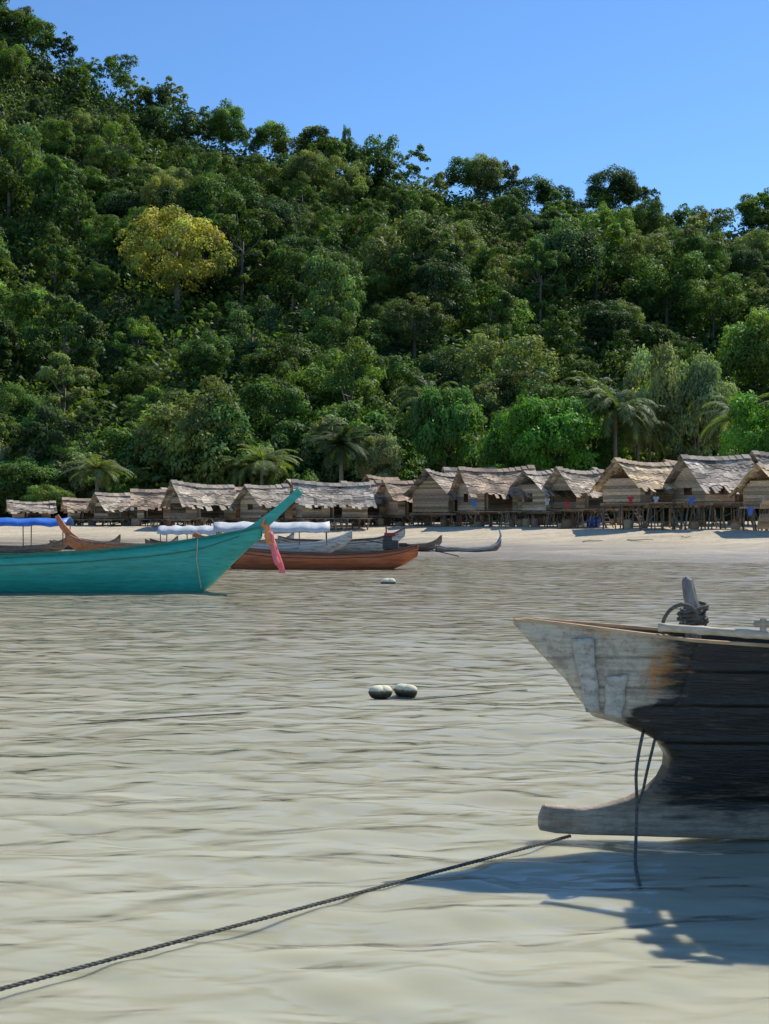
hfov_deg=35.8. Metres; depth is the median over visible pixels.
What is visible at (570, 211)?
tree
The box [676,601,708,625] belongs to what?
coiled rope
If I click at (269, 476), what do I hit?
shrub
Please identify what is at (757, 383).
tree
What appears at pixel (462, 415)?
tree
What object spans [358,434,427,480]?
shrub
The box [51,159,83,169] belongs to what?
tree
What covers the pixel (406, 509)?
door
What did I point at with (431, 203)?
tree
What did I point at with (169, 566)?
longtail boat
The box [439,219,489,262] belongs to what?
tree
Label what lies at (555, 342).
tree
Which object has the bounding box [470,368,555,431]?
tree
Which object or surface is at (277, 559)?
prow ribbon
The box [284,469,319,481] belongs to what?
shrub
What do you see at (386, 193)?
tree
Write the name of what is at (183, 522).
stilt hut
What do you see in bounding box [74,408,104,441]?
tree
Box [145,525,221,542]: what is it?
fishing boat
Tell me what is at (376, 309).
tree
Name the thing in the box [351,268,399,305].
tree
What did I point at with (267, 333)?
tree
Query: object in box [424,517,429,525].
basket
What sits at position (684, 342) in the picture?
tree
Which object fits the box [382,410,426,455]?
shrub
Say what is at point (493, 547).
dinghy
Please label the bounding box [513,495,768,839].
wooden boat
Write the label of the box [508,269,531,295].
tree
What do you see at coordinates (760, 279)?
tree
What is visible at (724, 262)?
tree
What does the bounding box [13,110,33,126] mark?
tree
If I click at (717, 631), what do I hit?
plank
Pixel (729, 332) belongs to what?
tree
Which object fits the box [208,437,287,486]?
shrub
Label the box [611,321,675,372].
tree
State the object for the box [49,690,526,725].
floating rope
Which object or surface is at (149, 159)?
tree
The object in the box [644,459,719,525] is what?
stilt hut
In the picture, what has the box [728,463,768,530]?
stilt hut
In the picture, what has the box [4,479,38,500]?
shrub
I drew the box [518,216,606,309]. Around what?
tree
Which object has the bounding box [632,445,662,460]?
shrub
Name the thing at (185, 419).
tree
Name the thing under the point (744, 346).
tree
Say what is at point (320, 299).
tree
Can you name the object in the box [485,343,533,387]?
tree
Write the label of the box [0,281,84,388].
tree
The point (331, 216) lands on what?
tree
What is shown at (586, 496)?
door
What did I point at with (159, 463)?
shrub
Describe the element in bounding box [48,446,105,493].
tree
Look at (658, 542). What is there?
ground
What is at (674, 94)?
sky
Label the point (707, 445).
shrub
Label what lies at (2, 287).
tree
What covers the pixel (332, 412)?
shrub
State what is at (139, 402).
tree
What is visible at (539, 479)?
stilt hut
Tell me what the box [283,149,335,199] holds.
tree
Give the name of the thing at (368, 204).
tree
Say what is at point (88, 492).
shrub
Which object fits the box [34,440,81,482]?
shrub
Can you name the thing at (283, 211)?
tree
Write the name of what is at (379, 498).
stilt hut
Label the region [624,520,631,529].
basket
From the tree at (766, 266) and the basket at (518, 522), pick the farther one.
the tree at (766, 266)
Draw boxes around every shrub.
[0,426,45,506]
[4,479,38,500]
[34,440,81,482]
[74,475,112,497]
[86,471,142,497]
[110,463,150,492]
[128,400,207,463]
[145,426,194,471]
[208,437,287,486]
[241,442,289,485]
[249,432,260,441]
[284,431,347,482]
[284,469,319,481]
[290,406,361,473]
[306,413,385,481]
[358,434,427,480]
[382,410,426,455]
[401,454,427,479]
[439,431,505,471]
[584,416,642,515]
[623,502,647,520]
[630,443,680,462]
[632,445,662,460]
[671,417,737,513]
[676,440,738,460]
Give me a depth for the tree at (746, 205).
247.30 m
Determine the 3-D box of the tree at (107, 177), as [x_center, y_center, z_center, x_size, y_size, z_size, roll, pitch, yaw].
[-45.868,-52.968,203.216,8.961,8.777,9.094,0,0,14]
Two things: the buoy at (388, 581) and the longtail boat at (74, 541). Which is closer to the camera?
the buoy at (388, 581)
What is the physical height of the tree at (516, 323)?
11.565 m
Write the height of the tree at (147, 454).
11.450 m
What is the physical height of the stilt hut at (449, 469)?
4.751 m
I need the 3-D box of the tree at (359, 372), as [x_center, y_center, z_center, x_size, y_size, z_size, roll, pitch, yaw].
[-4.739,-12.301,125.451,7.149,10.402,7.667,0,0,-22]
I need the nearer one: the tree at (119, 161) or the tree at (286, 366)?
the tree at (286, 366)
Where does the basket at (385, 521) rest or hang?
on the ground
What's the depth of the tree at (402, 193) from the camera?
219.56 m
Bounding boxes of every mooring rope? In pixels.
[0,834,570,990]
[196,539,201,587]
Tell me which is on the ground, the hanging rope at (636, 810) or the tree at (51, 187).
the tree at (51, 187)
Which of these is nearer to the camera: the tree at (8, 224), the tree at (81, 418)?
the tree at (81, 418)
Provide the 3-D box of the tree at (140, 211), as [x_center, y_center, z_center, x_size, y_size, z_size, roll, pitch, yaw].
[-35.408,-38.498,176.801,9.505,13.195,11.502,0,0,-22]
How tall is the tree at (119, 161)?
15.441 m
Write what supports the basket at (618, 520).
on the ground
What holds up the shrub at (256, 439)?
on the ground
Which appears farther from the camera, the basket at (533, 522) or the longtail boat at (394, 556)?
the basket at (533, 522)
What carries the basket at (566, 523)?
on the ground
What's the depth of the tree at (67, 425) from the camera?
106.37 m
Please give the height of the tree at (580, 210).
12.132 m
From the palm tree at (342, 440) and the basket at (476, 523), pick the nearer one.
the basket at (476, 523)
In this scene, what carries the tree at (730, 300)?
on the ground
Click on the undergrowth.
(102, 385)
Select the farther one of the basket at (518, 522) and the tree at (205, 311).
the tree at (205, 311)
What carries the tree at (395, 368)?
on the ground
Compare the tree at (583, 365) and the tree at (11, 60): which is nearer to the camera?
the tree at (583, 365)
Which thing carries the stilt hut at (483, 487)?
on the ground
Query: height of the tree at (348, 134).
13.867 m
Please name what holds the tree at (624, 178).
on the ground
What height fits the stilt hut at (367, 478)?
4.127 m
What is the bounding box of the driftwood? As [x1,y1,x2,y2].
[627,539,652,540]
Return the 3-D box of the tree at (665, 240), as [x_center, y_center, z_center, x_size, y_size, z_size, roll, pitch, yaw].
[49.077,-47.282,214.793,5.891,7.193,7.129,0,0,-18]
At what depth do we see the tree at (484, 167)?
246.13 m
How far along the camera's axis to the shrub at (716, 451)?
104.84 m
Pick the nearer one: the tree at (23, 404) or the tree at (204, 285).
the tree at (23, 404)
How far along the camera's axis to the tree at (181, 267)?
160.49 m
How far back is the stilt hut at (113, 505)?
87.39 m
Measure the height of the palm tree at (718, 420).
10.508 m
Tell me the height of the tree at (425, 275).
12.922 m
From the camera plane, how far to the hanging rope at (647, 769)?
7.14 m
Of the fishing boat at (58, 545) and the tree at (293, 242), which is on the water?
the fishing boat at (58, 545)
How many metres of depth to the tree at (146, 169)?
201.57 m
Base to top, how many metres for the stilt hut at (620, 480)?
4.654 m
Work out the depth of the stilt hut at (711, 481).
69.22 m
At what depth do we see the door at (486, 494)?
78.03 m
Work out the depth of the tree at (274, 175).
228.23 m
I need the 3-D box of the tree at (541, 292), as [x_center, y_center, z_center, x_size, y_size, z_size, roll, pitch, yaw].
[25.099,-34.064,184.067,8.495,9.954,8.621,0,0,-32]
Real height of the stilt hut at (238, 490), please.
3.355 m
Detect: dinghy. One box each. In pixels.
[49,534,120,549]
[256,533,293,542]
[385,535,442,550]
[435,530,501,551]
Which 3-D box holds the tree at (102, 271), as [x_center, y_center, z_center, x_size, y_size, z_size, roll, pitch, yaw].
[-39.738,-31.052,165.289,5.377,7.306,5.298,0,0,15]
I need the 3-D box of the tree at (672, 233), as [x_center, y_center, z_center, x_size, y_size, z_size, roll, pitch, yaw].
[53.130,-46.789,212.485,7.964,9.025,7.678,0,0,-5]
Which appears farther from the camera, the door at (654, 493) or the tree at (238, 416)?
the tree at (238, 416)
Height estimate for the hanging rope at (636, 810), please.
0.687 m
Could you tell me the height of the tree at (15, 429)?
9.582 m
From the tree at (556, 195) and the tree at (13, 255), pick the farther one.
the tree at (556, 195)
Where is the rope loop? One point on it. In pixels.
(675, 606)
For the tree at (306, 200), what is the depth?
218.61 m
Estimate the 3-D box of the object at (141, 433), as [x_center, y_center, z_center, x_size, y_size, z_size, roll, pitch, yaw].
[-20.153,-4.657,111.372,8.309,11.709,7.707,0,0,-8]
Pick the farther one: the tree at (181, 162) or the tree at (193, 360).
the tree at (181, 162)
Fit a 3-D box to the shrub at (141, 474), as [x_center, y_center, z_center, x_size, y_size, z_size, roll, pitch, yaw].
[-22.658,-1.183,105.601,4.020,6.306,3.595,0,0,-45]
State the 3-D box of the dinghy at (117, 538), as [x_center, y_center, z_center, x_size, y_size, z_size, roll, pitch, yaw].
[-15.554,1.585,62.006,3.759,0.858,0.843,0,0,6]
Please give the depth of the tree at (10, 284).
148.21 m
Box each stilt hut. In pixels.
[6,500,56,518]
[61,497,110,525]
[84,492,147,525]
[130,489,174,526]
[153,487,207,525]
[160,480,240,525]
[217,487,262,522]
[231,484,297,522]
[279,479,333,525]
[290,479,376,529]
[334,480,392,526]
[355,475,410,524]
[377,480,439,525]
[403,469,480,526]
[442,467,498,524]
[450,465,540,527]
[497,470,556,523]
[501,469,578,527]
[532,496,596,524]
[543,467,618,528]
[580,467,642,524]
[590,457,693,529]
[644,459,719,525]
[660,454,763,530]
[714,493,761,525]
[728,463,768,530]
[743,451,768,525]
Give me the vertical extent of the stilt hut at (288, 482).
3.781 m
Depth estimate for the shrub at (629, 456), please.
103.39 m
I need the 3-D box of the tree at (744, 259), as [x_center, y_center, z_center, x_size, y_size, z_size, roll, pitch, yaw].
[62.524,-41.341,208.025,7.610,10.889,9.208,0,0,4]
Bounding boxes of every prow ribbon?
[261,517,276,548]
[264,525,284,572]
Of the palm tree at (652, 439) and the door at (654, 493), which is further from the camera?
the palm tree at (652, 439)
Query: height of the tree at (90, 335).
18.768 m
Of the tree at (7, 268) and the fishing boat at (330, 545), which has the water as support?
the fishing boat at (330, 545)
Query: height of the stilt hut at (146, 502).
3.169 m
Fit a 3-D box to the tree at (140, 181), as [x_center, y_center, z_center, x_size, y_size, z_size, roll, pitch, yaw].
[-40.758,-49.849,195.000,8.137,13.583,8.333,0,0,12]
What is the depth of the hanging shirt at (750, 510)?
63.98 m
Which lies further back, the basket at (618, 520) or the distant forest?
the distant forest
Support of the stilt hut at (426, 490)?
on the ground
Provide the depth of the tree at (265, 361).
129.70 m
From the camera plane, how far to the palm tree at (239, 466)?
101.52 m
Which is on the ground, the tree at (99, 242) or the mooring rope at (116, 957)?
the tree at (99, 242)
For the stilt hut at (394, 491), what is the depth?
84.99 m
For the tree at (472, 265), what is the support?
on the ground
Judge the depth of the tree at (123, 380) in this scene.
134.63 m
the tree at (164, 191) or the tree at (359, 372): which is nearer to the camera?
the tree at (359, 372)
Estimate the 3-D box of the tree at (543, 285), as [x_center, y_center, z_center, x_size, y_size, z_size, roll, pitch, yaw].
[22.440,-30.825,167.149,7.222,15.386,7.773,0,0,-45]
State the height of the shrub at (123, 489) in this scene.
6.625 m
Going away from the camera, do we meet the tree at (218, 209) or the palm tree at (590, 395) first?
the palm tree at (590, 395)
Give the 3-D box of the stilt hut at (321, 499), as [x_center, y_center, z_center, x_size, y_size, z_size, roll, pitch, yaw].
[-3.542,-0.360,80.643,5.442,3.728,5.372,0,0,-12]
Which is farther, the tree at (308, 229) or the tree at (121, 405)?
the tree at (308, 229)
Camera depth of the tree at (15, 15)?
246.73 m
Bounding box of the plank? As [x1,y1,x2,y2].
[658,623,768,639]
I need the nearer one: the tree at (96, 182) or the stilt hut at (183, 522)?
the stilt hut at (183, 522)
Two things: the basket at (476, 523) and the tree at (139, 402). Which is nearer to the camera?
the basket at (476, 523)
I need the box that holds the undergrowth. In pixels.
[0,27,768,520]
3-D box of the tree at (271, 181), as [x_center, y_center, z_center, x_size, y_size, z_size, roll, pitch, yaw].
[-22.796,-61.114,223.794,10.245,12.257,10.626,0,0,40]
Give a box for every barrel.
[587,516,594,526]
[595,516,600,526]
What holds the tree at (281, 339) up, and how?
on the ground
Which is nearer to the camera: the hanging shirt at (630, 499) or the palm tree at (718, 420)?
the hanging shirt at (630, 499)
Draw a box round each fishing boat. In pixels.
[0,517,73,552]
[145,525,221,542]
[213,521,351,552]
[277,527,404,552]
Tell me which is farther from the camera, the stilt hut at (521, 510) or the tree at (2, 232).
the tree at (2, 232)
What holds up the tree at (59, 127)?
on the ground
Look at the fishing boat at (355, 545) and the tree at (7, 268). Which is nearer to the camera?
the fishing boat at (355, 545)
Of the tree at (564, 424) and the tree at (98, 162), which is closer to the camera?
the tree at (564, 424)
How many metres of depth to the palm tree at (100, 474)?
99.46 m
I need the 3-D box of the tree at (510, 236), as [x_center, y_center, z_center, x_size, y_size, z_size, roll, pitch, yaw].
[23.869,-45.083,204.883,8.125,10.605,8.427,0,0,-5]
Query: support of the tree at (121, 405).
on the ground
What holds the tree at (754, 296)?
on the ground
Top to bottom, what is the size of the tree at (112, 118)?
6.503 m
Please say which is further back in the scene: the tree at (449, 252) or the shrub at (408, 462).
the tree at (449, 252)
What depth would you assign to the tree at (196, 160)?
212.13 m
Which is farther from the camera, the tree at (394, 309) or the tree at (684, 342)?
the tree at (684, 342)
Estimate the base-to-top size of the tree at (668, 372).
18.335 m
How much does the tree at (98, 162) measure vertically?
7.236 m
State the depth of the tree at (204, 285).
173.53 m
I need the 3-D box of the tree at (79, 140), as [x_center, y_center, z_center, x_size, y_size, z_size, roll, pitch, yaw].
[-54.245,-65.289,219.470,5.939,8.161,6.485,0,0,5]
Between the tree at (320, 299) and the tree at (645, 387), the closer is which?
the tree at (645, 387)
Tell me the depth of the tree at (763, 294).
173.44 m
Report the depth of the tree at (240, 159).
227.79 m
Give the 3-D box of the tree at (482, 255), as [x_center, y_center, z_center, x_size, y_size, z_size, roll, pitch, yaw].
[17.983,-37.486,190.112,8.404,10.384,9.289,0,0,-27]
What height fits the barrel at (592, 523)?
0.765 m
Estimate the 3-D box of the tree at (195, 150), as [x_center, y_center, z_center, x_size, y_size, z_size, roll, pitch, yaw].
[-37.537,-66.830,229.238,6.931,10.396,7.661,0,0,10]
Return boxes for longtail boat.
[0,488,302,592]
[55,515,155,550]
[193,526,458,568]
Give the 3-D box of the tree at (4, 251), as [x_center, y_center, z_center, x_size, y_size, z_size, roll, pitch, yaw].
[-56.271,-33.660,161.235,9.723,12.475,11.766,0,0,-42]
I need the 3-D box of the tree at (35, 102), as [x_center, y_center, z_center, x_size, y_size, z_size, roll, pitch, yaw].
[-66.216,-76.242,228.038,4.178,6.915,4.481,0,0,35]
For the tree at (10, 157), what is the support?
on the ground
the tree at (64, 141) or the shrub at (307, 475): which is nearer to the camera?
the shrub at (307, 475)
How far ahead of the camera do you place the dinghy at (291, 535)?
65.94 m
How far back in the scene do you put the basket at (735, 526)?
67.52 m
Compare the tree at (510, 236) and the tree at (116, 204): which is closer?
the tree at (116, 204)
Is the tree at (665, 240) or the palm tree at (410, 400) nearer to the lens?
the palm tree at (410, 400)
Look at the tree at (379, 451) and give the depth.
97.93 m
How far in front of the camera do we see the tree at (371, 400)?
111.94 m
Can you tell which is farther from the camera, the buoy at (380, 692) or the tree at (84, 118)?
the tree at (84, 118)
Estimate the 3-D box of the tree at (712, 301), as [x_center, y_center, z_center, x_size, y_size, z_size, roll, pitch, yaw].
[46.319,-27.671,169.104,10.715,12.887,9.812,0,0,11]
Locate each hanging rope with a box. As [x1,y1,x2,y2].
[634,731,644,885]
[638,738,655,802]
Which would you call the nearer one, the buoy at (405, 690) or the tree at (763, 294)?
the buoy at (405, 690)
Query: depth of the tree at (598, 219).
183.35 m
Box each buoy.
[368,685,391,698]
[380,578,395,583]
[393,684,416,696]
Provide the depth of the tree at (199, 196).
185.38 m
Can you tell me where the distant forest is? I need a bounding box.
[0,0,768,249]
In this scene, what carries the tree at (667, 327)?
on the ground
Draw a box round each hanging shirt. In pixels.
[544,498,549,504]
[627,496,633,503]
[689,497,694,504]
[747,507,753,514]
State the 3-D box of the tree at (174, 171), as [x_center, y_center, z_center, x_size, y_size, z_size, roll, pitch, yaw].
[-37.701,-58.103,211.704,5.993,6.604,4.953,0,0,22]
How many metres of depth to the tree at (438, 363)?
132.39 m
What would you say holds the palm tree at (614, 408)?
on the ground
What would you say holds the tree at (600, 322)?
on the ground
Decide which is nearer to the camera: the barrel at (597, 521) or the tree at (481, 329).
the barrel at (597, 521)
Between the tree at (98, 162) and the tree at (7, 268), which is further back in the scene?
the tree at (98, 162)
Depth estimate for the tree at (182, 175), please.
200.86 m
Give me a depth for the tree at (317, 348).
138.33 m
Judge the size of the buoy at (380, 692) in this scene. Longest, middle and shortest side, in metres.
0.276 x 0.151 x 0.151 m
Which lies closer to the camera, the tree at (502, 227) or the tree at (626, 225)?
the tree at (626, 225)
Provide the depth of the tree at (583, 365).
134.47 m
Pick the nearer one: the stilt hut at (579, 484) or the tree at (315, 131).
the stilt hut at (579, 484)
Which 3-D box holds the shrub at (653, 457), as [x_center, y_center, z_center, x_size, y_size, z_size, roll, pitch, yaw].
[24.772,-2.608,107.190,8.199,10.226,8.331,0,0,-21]
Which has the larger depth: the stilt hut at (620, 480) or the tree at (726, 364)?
the tree at (726, 364)
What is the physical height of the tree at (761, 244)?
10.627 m
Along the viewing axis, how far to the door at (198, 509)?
82.10 m
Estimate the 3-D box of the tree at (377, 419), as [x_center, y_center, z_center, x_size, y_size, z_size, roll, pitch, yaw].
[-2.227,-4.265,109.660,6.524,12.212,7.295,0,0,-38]
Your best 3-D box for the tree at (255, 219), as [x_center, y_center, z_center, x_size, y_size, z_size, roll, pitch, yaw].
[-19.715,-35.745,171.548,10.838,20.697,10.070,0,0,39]
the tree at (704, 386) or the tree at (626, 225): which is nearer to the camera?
the tree at (704, 386)
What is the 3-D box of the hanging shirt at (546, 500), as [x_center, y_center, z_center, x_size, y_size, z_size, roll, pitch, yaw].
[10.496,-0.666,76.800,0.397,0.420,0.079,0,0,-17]
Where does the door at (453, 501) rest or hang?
in the stilt hut at (426, 490)
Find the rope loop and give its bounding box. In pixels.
[661,603,700,634]
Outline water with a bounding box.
[0,556,768,1023]
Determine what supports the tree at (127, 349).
on the ground
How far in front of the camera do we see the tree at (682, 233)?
193.96 m
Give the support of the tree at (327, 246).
on the ground
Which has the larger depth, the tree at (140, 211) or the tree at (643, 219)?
the tree at (643, 219)
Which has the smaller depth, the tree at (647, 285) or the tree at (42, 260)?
the tree at (42, 260)
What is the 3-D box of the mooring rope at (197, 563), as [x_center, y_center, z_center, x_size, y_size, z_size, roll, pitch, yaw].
[-4.613,1.286,29.659,0.050,1.233,0.213,0,0,28]
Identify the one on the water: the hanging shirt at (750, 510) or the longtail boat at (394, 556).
the longtail boat at (394, 556)
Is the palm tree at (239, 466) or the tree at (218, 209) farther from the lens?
the tree at (218, 209)
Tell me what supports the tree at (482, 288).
on the ground
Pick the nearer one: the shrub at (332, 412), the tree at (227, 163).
the shrub at (332, 412)
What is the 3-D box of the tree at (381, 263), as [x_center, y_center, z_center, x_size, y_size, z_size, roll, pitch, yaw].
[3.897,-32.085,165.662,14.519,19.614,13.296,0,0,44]
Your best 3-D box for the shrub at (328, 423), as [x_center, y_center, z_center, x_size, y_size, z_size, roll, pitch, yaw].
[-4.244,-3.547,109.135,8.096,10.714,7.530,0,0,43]
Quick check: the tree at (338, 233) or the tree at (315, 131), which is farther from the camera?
the tree at (315, 131)
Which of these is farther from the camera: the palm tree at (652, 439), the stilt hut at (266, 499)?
the palm tree at (652, 439)
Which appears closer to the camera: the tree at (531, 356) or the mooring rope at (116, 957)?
the mooring rope at (116, 957)
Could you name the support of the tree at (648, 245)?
on the ground
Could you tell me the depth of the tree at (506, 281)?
170.74 m
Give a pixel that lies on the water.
(314, 772)
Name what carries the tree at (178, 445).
on the ground
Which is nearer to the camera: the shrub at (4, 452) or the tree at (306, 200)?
the shrub at (4, 452)
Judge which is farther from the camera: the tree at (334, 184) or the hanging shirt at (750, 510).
the tree at (334, 184)
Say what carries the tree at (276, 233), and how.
on the ground
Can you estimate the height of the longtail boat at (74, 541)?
2.058 m
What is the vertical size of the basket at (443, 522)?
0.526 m
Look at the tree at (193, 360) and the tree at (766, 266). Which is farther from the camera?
the tree at (766, 266)
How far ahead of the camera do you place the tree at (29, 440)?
108.53 m
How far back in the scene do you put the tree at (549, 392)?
109.05 m
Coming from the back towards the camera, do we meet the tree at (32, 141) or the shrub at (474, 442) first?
the tree at (32, 141)
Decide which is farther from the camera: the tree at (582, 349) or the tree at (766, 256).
the tree at (766, 256)
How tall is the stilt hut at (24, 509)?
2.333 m
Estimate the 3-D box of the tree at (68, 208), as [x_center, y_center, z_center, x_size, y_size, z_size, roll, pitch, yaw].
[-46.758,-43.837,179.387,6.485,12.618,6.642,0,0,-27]
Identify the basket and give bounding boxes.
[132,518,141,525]
[163,520,170,525]
[378,519,383,525]
[382,518,389,524]
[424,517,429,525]
[440,519,447,526]
[475,522,481,526]
[516,519,522,525]
[522,519,529,526]
[530,518,537,526]
[562,519,570,527]
[616,517,621,524]
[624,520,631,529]
[689,522,699,528]
[730,523,740,529]
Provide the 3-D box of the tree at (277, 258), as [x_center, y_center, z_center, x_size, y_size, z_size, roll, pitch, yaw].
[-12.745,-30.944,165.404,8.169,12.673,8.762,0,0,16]
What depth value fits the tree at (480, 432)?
108.14 m
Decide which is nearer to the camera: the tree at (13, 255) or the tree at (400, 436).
the tree at (400, 436)
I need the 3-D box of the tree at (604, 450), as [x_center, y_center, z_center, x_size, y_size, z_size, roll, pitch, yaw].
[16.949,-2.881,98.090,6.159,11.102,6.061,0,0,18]
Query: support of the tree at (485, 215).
on the ground
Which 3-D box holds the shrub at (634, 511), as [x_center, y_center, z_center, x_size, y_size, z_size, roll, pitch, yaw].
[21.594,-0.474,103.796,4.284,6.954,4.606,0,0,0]
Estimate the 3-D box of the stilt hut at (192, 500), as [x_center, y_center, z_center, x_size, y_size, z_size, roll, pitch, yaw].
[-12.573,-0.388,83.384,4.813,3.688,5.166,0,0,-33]
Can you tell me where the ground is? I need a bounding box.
[0,44,768,567]
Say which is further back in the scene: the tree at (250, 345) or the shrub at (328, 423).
the tree at (250, 345)
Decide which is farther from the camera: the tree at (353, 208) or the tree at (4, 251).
the tree at (353, 208)
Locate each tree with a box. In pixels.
[0,8,44,42]
[0,40,26,92]
[0,118,46,218]
[0,123,46,186]
[0,213,19,245]
[0,227,8,237]
[0,233,10,264]
[0,243,22,267]
[0,251,16,282]
[0,279,10,304]
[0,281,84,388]
[0,301,22,366]
[0,382,48,426]
[0,412,23,460]
[0,456,64,503]
[2,281,54,352]
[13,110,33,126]
[18,280,109,413]
[19,403,85,479]
[19,403,92,481]
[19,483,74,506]
[27,222,81,296]
[29,96,52,118]
[29,162,87,223]
[31,117,75,155]
[31,154,86,235]
[34,351,99,419]
[42,155,71,236]
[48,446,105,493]
[51,119,64,139]
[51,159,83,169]
[51,179,97,251]
[58,454,133,522]
[69,110,99,137]
[73,135,103,162]
[74,165,115,202]
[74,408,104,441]
[76,424,144,481]
[79,214,120,261]
[79,261,119,307]
[83,152,110,172]
[85,114,143,179]
[95,187,147,222]
[98,112,116,140]
[99,174,135,191]
[107,166,158,214]
[108,206,151,250]
[109,445,139,465]
[110,315,163,368]
[112,361,163,399]
[112,410,175,483]
[113,205,175,268]
[113,394,141,432]
[114,203,238,330]
[121,385,170,447]
[126,162,167,196]
[137,169,183,255]
[138,152,162,163]
[140,375,239,471]
[147,138,167,155]
[149,183,217,249]
[157,144,195,178]
[161,165,185,181]
[161,167,195,199]
[163,401,251,510]
[170,329,233,392]
[171,395,254,483]
[172,138,208,164]
[174,170,265,245]
[180,259,223,306]
[183,204,222,260]
[185,151,222,184]
[193,148,238,180]
[196,302,225,338]
[199,98,244,155]
[207,184,231,210]
[210,190,280,314]
[213,456,266,516]
[219,295,289,375]
[223,155,249,187]
[223,444,301,512]
[236,152,292,202]
[237,316,268,342]
[237,374,312,442]
[239,332,327,386]
[244,193,297,239]
[245,218,296,257]
[249,416,324,475]
[251,318,286,340]
[252,161,282,196]
[263,243,322,315]
[264,357,316,418]
[266,234,324,282]
[267,197,309,238]
[274,330,313,344]
[280,171,322,230]
[281,438,305,467]
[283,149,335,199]
[292,338,327,362]
[294,207,321,250]
[296,190,323,211]
[296,336,400,422]
[297,246,367,344]
[299,125,332,156]
[299,425,384,522]
[301,244,339,285]
[302,345,372,407]
[306,307,394,356]
[311,206,355,243]
[316,155,367,214]
[317,212,389,260]
[329,252,377,292]
[333,292,361,320]
[333,400,392,474]
[336,351,397,388]
[341,124,351,163]
[341,159,372,205]
[348,203,362,219]
[351,219,428,302]
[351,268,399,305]
[352,433,403,518]
[354,198,388,222]
[355,355,437,415]
[355,392,394,432]
[358,304,396,333]
[359,209,462,310]
[373,181,413,221]
[377,292,458,359]
[385,188,422,223]
[390,375,458,519]
[391,218,469,302]
[395,418,409,438]
[401,214,450,254]
[402,383,487,518]
[408,256,476,339]
[410,194,437,214]
[418,346,475,387]
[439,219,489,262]
[451,326,563,406]
[453,201,498,239]
[455,291,533,345]
[460,152,504,197]
[462,254,484,277]
[462,270,518,338]
[462,286,496,319]
[467,323,511,355]
[469,209,482,223]
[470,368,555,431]
[472,238,492,262]
[474,415,505,463]
[475,244,519,280]
[475,254,536,306]
[476,411,536,521]
[485,235,522,270]
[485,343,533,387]
[487,195,521,223]
[487,377,587,457]
[492,394,605,514]
[497,221,510,238]
[499,217,537,255]
[504,213,543,241]
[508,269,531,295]
[514,236,570,325]
[517,274,557,298]
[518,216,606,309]
[525,304,577,367]
[538,209,578,235]
[540,199,583,220]
[541,203,586,233]
[542,189,579,229]
[546,355,602,389]
[558,340,595,366]
[560,414,627,470]
[562,371,628,514]
[569,207,626,301]
[575,299,634,350]
[580,379,657,518]
[582,201,637,254]
[583,163,640,206]
[594,260,629,294]
[600,401,677,521]
[609,298,645,342]
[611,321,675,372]
[616,250,712,328]
[617,339,689,520]
[618,229,674,272]
[627,197,670,236]
[633,324,682,349]
[634,377,690,405]
[635,229,678,263]
[637,253,680,310]
[644,229,671,242]
[656,348,744,521]
[657,342,721,374]
[664,224,698,241]
[669,335,698,354]
[672,224,729,271]
[673,272,749,349]
[675,231,727,282]
[675,239,731,280]
[695,392,768,516]
[714,305,768,400]
[714,357,732,376]
[718,390,768,455]
[719,291,743,321]
[721,314,760,391]
[723,241,738,266]
[724,244,764,282]
[732,228,768,258]
[734,187,768,226]
[735,339,768,390]
[738,286,768,313]
[742,272,768,292]
[744,284,768,317]
[754,260,768,286]
[755,395,768,420]
[762,251,768,269]
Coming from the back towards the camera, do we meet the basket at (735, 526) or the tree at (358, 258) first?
the tree at (358, 258)
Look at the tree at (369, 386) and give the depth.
115.54 m
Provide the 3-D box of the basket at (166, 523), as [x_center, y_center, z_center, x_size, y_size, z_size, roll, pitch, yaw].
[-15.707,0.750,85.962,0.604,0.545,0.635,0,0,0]
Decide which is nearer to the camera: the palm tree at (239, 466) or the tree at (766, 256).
the palm tree at (239, 466)
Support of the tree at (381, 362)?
on the ground
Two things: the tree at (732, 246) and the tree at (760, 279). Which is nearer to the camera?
the tree at (760, 279)
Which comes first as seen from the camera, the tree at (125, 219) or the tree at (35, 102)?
the tree at (125, 219)
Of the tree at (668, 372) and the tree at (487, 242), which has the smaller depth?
the tree at (668, 372)
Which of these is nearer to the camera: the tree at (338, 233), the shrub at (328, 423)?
the shrub at (328, 423)
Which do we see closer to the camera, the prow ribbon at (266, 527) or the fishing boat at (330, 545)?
the prow ribbon at (266, 527)
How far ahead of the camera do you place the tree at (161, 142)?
231.03 m
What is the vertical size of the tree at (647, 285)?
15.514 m
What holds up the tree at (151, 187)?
on the ground
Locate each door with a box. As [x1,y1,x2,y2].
[197,508,200,517]
[330,507,333,516]
[403,501,408,513]
[446,500,454,511]
[484,493,487,509]
[585,493,588,507]
[647,488,655,500]
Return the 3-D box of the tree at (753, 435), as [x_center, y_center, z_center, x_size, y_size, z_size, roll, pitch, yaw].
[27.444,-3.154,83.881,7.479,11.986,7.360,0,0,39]
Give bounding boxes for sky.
[2,0,768,238]
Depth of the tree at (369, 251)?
174.25 m
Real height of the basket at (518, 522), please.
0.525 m
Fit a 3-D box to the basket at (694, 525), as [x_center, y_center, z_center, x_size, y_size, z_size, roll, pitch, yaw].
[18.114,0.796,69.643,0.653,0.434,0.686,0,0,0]
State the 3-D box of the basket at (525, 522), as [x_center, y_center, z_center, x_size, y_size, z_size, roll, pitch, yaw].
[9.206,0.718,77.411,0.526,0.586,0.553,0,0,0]

